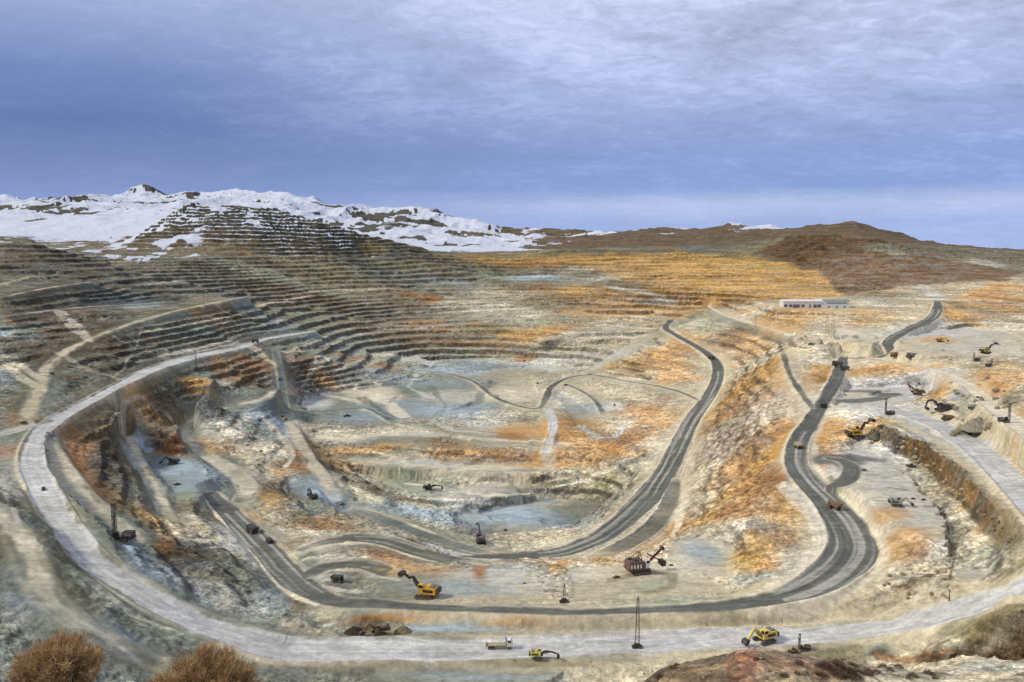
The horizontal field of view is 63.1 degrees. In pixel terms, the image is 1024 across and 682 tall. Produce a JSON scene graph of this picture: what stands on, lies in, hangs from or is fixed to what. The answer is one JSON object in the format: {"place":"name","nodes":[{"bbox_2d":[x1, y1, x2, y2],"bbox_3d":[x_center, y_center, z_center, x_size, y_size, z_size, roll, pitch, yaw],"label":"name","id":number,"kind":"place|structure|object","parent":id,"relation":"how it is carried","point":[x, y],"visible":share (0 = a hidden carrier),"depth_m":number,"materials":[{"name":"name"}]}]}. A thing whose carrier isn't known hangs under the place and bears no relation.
{"place":"outdoors","nodes":[
{"label":"outdoors","id":0,"kind":"place"},
{"bbox_2d":[0,419,49,435],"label":"spur road","id":1,"kind":"structure","parent":0,"point":[23,427],"depth_m":446.62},
{"bbox_2d":[9,281,94,295],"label":"dirt track","id":2,"kind":"structure","parent":0,"point":[44,288],"depth_m":811.33,"materials":[{"name":"soil"}]},
{"bbox_2d":[0,509,163,665],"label":"dirt track","id":3,"kind":"structure","parent":0,"point":[36,572],"depth_m":249.48,"materials":[{"name":"beige soil"}]},
{"bbox_2d":[0,300,179,316],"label":"dirt track","id":4,"kind":"structure","parent":0,"point":[69,308],"depth_m":784.53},
{"bbox_2d":[46,431,138,541],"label":"ring road","id":5,"kind":"structure","parent":0,"point":[71,481],"depth_m":375.21,"materials":[{"name":"grey gravel"}]},
{"bbox_2d":[24,296,248,421],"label":"climbing road","id":6,"kind":"structure","parent":0,"point":[30,408],"depth_m":573.16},
{"bbox_2d":[126,430,172,519],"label":"pit side track","id":7,"kind":"structure","parent":0,"point":[153,485],"depth_m":445.79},
{"bbox_2d":[0,184,562,252],"bbox_3d":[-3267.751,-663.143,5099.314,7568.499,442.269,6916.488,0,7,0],"label":"snowy mountains","id":8,"kind":"structure","parent":0,"point":[130,211],"depth_m":2815.71,"materials":[{"name":"white snow"}]},
{"bbox_2d":[287,407,398,422],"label":"dirt track","id":9,"kind":"structure","parent":0,"point":[390,419],"depth_m":699.10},
{"bbox_2d":[303,558,400,578],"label":"dirt track","id":10,"kind":"structure","parent":0,"point":[380,568],"depth_m":336.30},
{"bbox_2d":[297,533,491,564],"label":"loop road","id":11,"kind":"structure","parent":0,"point":[408,547],"depth_m":370.69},
{"bbox_2d":[334,502,498,553],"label":"dirt track","id":12,"kind":"structure","parent":0,"point":[395,522],"depth_m":447.66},
{"bbox_2d":[0,202,1023,681],"bbox_3d":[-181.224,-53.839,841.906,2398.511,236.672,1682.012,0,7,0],"label":"ground","id":13,"kind":"structure","parent":0,"point":[380,320],"depth_m":547.80,"materials":[{"name":"beige stone"}]},
{"bbox_2d":[3,627,109,681],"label":"dry bush","id":14,"kind":"object","parent":13,"relation":"on","point":[62,657],"visible":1,"depth_m":13.52,"materials":[{"name":"brown plant"}]},
{"bbox_2d":[110,502,136,542],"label":"drill rig","id":15,"kind":"object","parent":13,"relation":"on","point":[126,536],"visible":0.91,"depth_m":304.95,"materials":[{"name":"metal"}]},
{"bbox_2d":[159,456,179,464],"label":"excavator","id":16,"kind":"object","parent":13,"relation":"on","point":[174,460],"visible":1,"depth_m":489.20,"materials":[{"name":"metal"}]},
{"bbox_2d":[143,639,264,681],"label":"dry bush","id":17,"kind":"object","parent":13,"relation":"on","point":[209,663],"visible":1,"depth_m":13.16,"materials":[{"name":"brown plant"}]},
{"bbox_2d":[181,388,278,501],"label":"western trail","id":18,"kind":"object","parent":13,"relation":"on","point":[246,484],"visible":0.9,"depth_m":506.86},
{"bbox_2d":[273,350,288,408],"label":"steep slate track","id":19,"kind":"structure","parent":13,"relation":"on","point":[281,376],"depth_m":749.90,"materials":[{"name":"grey gravel"}]},
{"bbox_2d":[280,407,340,501],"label":"dusty trail","id":20,"kind":"object","parent":13,"relation":"on","point":[326,483],"visible":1,"depth_m":545.42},
{"bbox_2d":[306,488,317,499],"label":"excavator","id":21,"kind":"object","parent":13,"relation":"on","point":[310,495],"visible":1,"depth_m":468.41,"materials":[{"name":"metal"}]},
{"bbox_2d":[330,574,343,583],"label":"haul truck","id":22,"kind":"object","parent":13,"relation":"on","point":[334,577],"visible":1,"depth_m":318.98,"materials":[{"name":"black metal"}]},
{"bbox_2d":[344,626,364,635],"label":"soil heap","id":23,"kind":"object","parent":13,"relation":"on","point":[353,631],"visible":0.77,"depth_m":276.72,"materials":[{"name":"brown soil"}]},
{"bbox_2d":[359,622,390,635],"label":"excavator","id":24,"kind":"object","parent":13,"relation":"on","point":[379,629],"visible":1,"depth_m":273.60,"materials":[{"name":"metal"}]},
{"bbox_2d":[394,625,411,634],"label":"soil heap","id":25,"kind":"object","parent":13,"relation":"on","point":[402,630],"visible":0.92,"depth_m":276.78,"materials":[{"name":"beige soil"}]},
{"bbox_2d":[397,570,441,599],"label":"hydraulic shovel","id":26,"kind":"object","parent":13,"relation":"on","point":[425,592],"visible":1,"depth_m":297.70,"materials":[{"name":"metal"}]},
{"bbox_2d":[423,484,442,490],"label":"excavator","id":27,"kind":"object","parent":13,"relation":"on","point":[428,487],"visible":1,"depth_m":532.63,"materials":[{"name":"metal"}]},
{"bbox_2d":[475,524,485,543],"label":"excavator","id":28,"kind":"object","parent":13,"relation":"on","point":[480,538],"visible":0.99,"depth_m":418.86,"materials":[{"name":"metal"}]},
{"bbox_2d":[559,582,568,602],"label":"lighting mast","id":29,"kind":"object","parent":13,"relation":"on","point":[564,600],"visible":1,"depth_m":293.83,"materials":[{"name":"black metal"}]},
{"bbox_2d":[623,545,665,575],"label":"rope shovel","id":30,"kind":"object","parent":13,"relation":"on","point":[637,566],"visible":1,"depth_m":320.25,"materials":[{"name":"metal"}]},
{"bbox_2d":[653,672,664,679],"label":"scrub clump","id":31,"kind":"object","parent":13,"relation":"on","point":[659,675],"visible":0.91,"depth_m":95.21,"materials":[{"name":"brown plant"}]},
{"bbox_2d":[779,672,788,677],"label":"scrub clump","id":32,"kind":"object","parent":13,"relation":"on","point":[784,673],"visible":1,"depth_m":88.78,"materials":[{"name":"brown plant"}]},
{"bbox_2d":[785,647,798,653],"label":"wheel loader","id":33,"kind":"object","parent":13,"relation":"on","point":[796,650],"visible":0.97,"depth_m":263.70,"materials":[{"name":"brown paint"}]},
{"bbox_2d":[798,633,810,651],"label":"drill rig","id":34,"kind":"object","parent":13,"relation":"on","point":[805,647],"visible":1,"depth_m":264.94,"materials":[{"name":"metal"}]},
{"bbox_2d":[779,299,849,308],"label":"industrial building","id":35,"kind":"structure","parent":13,"relation":"on","point":[820,303],"depth_m":962.82,"materials":[{"name":"white paint"}]},
{"bbox_2d":[813,670,825,677],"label":"scrub clump","id":36,"kind":"object","parent":13,"relation":"on","point":[820,672],"visible":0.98,"depth_m":91.48,"materials":[{"name":"brown plant"}]},
{"bbox_2d":[816,661,828,669],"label":"scrub clump","id":37,"kind":"object","parent":13,"relation":"on","point":[825,665],"visible":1,"depth_m":93.03,"materials":[{"name":"brown plant"}]},
{"bbox_2d":[829,658,844,664],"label":"scrub clump","id":38,"kind":"object","parent":13,"relation":"on","point":[834,660],"visible":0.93,"depth_m":95.43,"materials":[{"name":"brown plant"}]},
{"bbox_2d":[831,670,844,677],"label":"scrub clump","id":39,"kind":"object","parent":13,"relation":"on","point":[839,675],"visible":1,"depth_m":91.86,"materials":[{"name":"brown plant"}]},
{"bbox_2d":[832,661,844,669],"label":"scrub clump","id":40,"kind":"object","parent":13,"relation":"on","point":[836,664],"visible":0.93,"depth_m":94.27,"materials":[{"name":"brown plant"}]},
{"bbox_2d":[842,665,857,675],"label":"scrub clump","id":41,"kind":"object","parent":13,"relation":"on","point":[849,668],"visible":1,"depth_m":93.32,"materials":[{"name":"brown plant"}]},
{"bbox_2d":[853,672,864,680],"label":"scrub clump","id":42,"kind":"object","parent":13,"relation":"on","point":[860,677],"visible":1,"depth_m":92.61,"materials":[{"name":"brown plant"}]},
{"bbox_2d":[844,418,875,438],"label":"hydraulic shovel","id":43,"kind":"object","parent":13,"relation":"on","point":[855,432],"visible":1,"depth_m":465.75,"materials":[{"name":"metal"}]},
{"bbox_2d":[859,669,872,675],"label":"scrub clump","id":44,"kind":"object","parent":13,"relation":"on","point":[867,673],"visible":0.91,"depth_m":94.52,"materials":[{"name":"brown plant"}]},
{"bbox_2d":[868,428,879,439],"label":"rock heap","id":45,"kind":"object","parent":13,"relation":"on","point":[873,434],"visible":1,"depth_m":467.67,"materials":[{"name":"grey stone"}]},
{"bbox_2d":[877,663,886,667],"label":"scrub clump","id":46,"kind":"object","parent":13,"relation":"on","point":[880,665],"visible":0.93,"depth_m":101.25,"materials":[{"name":"beige plant"}]},
{"bbox_2d":[885,398,894,414],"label":"drill rig","id":47,"kind":"object","parent":13,"relation":"on","point":[890,412],"visible":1,"depth_m":499.85,"materials":[{"name":"metal"}]},
{"bbox_2d":[890,352,897,356],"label":"haul truck","id":48,"kind":"object","parent":13,"relation":"on","point":[893,354],"visible":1,"depth_m":662.76,"materials":[{"name":"black metal"}]},
{"bbox_2d":[888,497,914,507],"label":"excavator","id":49,"kind":"object","parent":13,"relation":"on","point":[895,502],"visible":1,"depth_m":354.26,"materials":[{"name":"metal"}]},
{"bbox_2d":[905,352,916,357],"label":"haul truck","id":50,"kind":"object","parent":13,"relation":"on","point":[909,354],"visible":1,"depth_m":645.99,"materials":[{"name":"black metal"}]},
{"bbox_2d":[906,671,919,678],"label":"scrub clump","id":51,"kind":"object","parent":13,"relation":"on","point":[913,674],"visible":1,"depth_m":97.42,"materials":[{"name":"beige plant"}]},
{"bbox_2d":[907,383,925,395],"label":"excavator","id":52,"kind":"object","parent":13,"relation":"on","point":[918,392],"visible":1,"depth_m":567.74,"materials":[{"name":"metal"}]},
{"bbox_2d":[924,399,952,411],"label":"excavator","id":53,"kind":"object","parent":13,"relation":"on","point":[943,407],"visible":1,"depth_m":492.15,"materials":[{"name":"metal"}]},
{"bbox_2d":[936,337,948,341],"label":"excavator","id":54,"kind":"object","parent":13,"relation":"on","point":[939,339],"visible":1,"depth_m":721.03,"materials":[{"name":"metal"}]},
{"bbox_2d":[941,414,954,420],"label":"haul truck","id":55,"kind":"object","parent":13,"relation":"on","point":[945,417],"visible":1,"depth_m":479.23,"materials":[{"name":"brown paint"}]},
{"bbox_2d":[956,416,983,431],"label":"rock heap","id":56,"kind":"object","parent":13,"relation":"on","point":[973,424],"visible":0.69,"depth_m":440.86,"materials":[{"name":"grey stone"}]},
{"bbox_2d":[967,404,976,409],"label":"haul truck","id":57,"kind":"object","parent":13,"relation":"on","point":[971,406],"visible":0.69,"depth_m":469.21,"materials":[{"name":"black metal"}]},
{"bbox_2d":[973,352,980,360],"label":"drill rig","id":58,"kind":"object","parent":13,"relation":"on","point":[977,359],"visible":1,"depth_m":620.42,"materials":[{"name":"metal"}]},
{"bbox_2d":[979,342,997,353],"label":"excavator","id":59,"kind":"object","parent":13,"relation":"on","point":[985,349],"visible":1,"depth_m":656.17,"materials":[{"name":"metal"}]},
{"bbox_2d":[985,422,991,429],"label":"boulder","id":60,"kind":"object","parent":13,"relation":"on","point":[988,425],"visible":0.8,"depth_m":430.09,"materials":[{"name":"stone"}]},
{"bbox_2d":[985,358,992,366],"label":"drill rig","id":61,"kind":"object","parent":13,"relation":"on","point":[988,364],"visible":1,"depth_m":600.78,"materials":[{"name":"metal"}]},
{"bbox_2d":[1010,534,1016,540],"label":"boulder","id":62,"kind":"object","parent":13,"relation":"on","point":[1013,537],"visible":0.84,"depth_m":292.74,"materials":[{"name":"stone"}]},
{"bbox_2d":[0,0,1023,248],"label":"sky","id":63,"kind":"structure","parent":0,"point":[906,117],"materials":[{"name":"blue"}]},
{"bbox_2d":[19,331,1023,660],"bbox_3d":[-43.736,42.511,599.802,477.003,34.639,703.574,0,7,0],"label":"haul road","id":64,"kind":"structure","parent":0,"point":[83,549],"depth_m":271.01,"materials":[{"name":"grey gravel"}]},
{"bbox_2d":[485,637,512,649],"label":"flatbed truck","id":65,"kind":"object","parent":64,"relation":"on","point":[508,643],"visible":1,"depth_m":265.63,"materials":[{"name":"beige metal"}]},
{"bbox_2d":[529,648,559,659],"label":"excavator","id":66,"kind":"object","parent":64,"relation":"on","point":[536,653],"visible":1,"depth_m":258.79,"materials":[{"name":"metal"}]},
{"bbox_2d":[631,596,642,648],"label":"lighting mast","id":67,"kind":"object","parent":64,"relation":"on","point":[635,645],"visible":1,"depth_m":266.86,"materials":[{"name":"black metal"}]},
{"bbox_2d":[741,625,779,645],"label":"hydraulic shovel","id":68,"kind":"object","parent":64,"relation":"on","point":[764,635],"visible":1,"depth_m":269.31,"materials":[{"name":"metal"}]},
{"bbox_2d":[204,353,878,613],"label":"haul road","id":69,"kind":"structure","parent":0,"point":[850,554],"depth_m":325.38,"materials":[{"name":"grey gravel"}]},
{"bbox_2d":[245,523,258,533],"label":"haul truck","id":70,"kind":"object","parent":69,"relation":"on","point":[252,527],"visible":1,"depth_m":392.27,"materials":[{"name":"black metal"}]},
{"bbox_2d":[265,537,272,543],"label":"haul truck","id":71,"kind":"object","parent":69,"relation":"on","point":[269,540],"visible":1,"depth_m":377.01,"materials":[{"name":"black metal"}]},
{"bbox_2d":[794,442,803,448],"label":"haul truck","id":72,"kind":"object","parent":69,"relation":"on","point":[799,445],"visible":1,"depth_m":452.01,"materials":[{"name":"black metal"}]},
{"bbox_2d":[819,401,826,407],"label":"haul truck","id":73,"kind":"object","parent":69,"relation":"on","point":[823,403],"visible":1,"depth_m":530.07,"materials":[{"name":"black metal"}]},
{"bbox_2d":[827,499,842,510],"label":"haul truck","id":74,"kind":"object","parent":69,"relation":"on","point":[836,505],"visible":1,"depth_m":367.83,"materials":[{"name":"black metal"}]},
{"bbox_2d":[832,360,843,366],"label":"haul truck","id":75,"kind":"object","parent":69,"relation":"on","point":[838,363],"visible":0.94,"depth_m":660.20,"materials":[{"name":"black metal"}]},
{"bbox_2d":[840,365,849,369],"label":"haul truck","id":76,"kind":"object","parent":69,"relation":"on","point":[844,367],"visible":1,"depth_m":644.17,"materials":[{"name":"black metal"}]},
{"bbox_2d":[543,408,556,452],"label":"dirt track","id":77,"kind":"structure","parent":0,"point":[551,432],"depth_m":634.70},
{"bbox_2d":[416,369,700,408],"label":"road","id":78,"kind":"structure","parent":0,"point":[547,395],"depth_m":794.38,"materials":[{"name":"grey gravel"}]},
{"bbox_2d":[564,383,606,414],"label":"spur road","id":79,"kind":"structure","parent":0,"point":[601,409],"depth_m":742.01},
{"bbox_2d":[455,319,724,558],"bbox_3d":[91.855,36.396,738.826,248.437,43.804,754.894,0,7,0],"label":"pit haul road","id":80,"kind":"structure","parent":0,"point":[644,500],"depth_m":484.62,"materials":[{"name":"grey gravel"}]},
{"bbox_2d":[588,322,666,372],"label":"ramp road","id":81,"kind":"structure","parent":0,"point":[598,366],"depth_m":934.45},
{"bbox_2d":[588,476,681,557],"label":"pit road","id":82,"kind":"structure","parent":0,"point":[657,521],"depth_m":414.61,"materials":[{"name":"grey gravel"}]},
{"bbox_2d":[562,221,1023,251],"bbox_3d":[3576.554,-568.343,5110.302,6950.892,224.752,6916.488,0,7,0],"label":"hills","id":83,"kind":"structure","parent":0,"point":[731,234],"depth_m":2224.01,"materials":[{"name":"brown soil"}]},
{"bbox_2d":[781,352,815,408],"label":"eastern loop road","id":84,"kind":"structure","parent":0,"point":[800,390],"depth_m":604.47,"materials":[{"name":"grey gravel"}]},
{"bbox_2d":[826,457,860,486],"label":"eastern spur road","id":85,"kind":"structure","parent":0,"point":[851,473],"depth_m":404.75,"materials":[{"name":"grey gravel"}]},
{"bbox_2d":[679,233,1023,286],"bbox_3d":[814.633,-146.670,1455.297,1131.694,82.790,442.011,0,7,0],"label":"brown hills","id":86,"kind":"structure","parent":0,"point":[807,260],"depth_m":1399.81,"materials":[{"name":"brown soil"}]},
{"bbox_2d":[708,300,1023,438],"bbox_3d":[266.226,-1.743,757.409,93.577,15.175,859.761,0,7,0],"label":"plateau road","id":87,"kind":"structure","parent":0,"point":[1015,424],"depth_m":520.08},
{"bbox_2d":[997,403,1011,422],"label":"drill rig","id":88,"kind":"object","parent":87,"relation":"on","point":[1005,419],"visible":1,"depth_m":419.18,"materials":[{"name":"metal"}]},
{"bbox_2d":[849,301,942,358],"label":"northern haul road","id":89,"kind":"structure","parent":0,"point":[892,339],"depth_m":799.70,"materials":[{"name":"grey gravel"}]},
{"bbox_2d":[921,669,935,675],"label":"scrub clump","id":90,"kind":"object","parent":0,"point":[926,672],"visible":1,"depth_m":101.38,"materials":[{"name":"beige plant"}]},
{"bbox_2d":[852,404,1023,515],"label":"bench haul road","id":91,"kind":"structure","parent":0,"point":[1004,472],"depth_m":399.87,"materials":[{"name":"grey gravel"}]}
]}

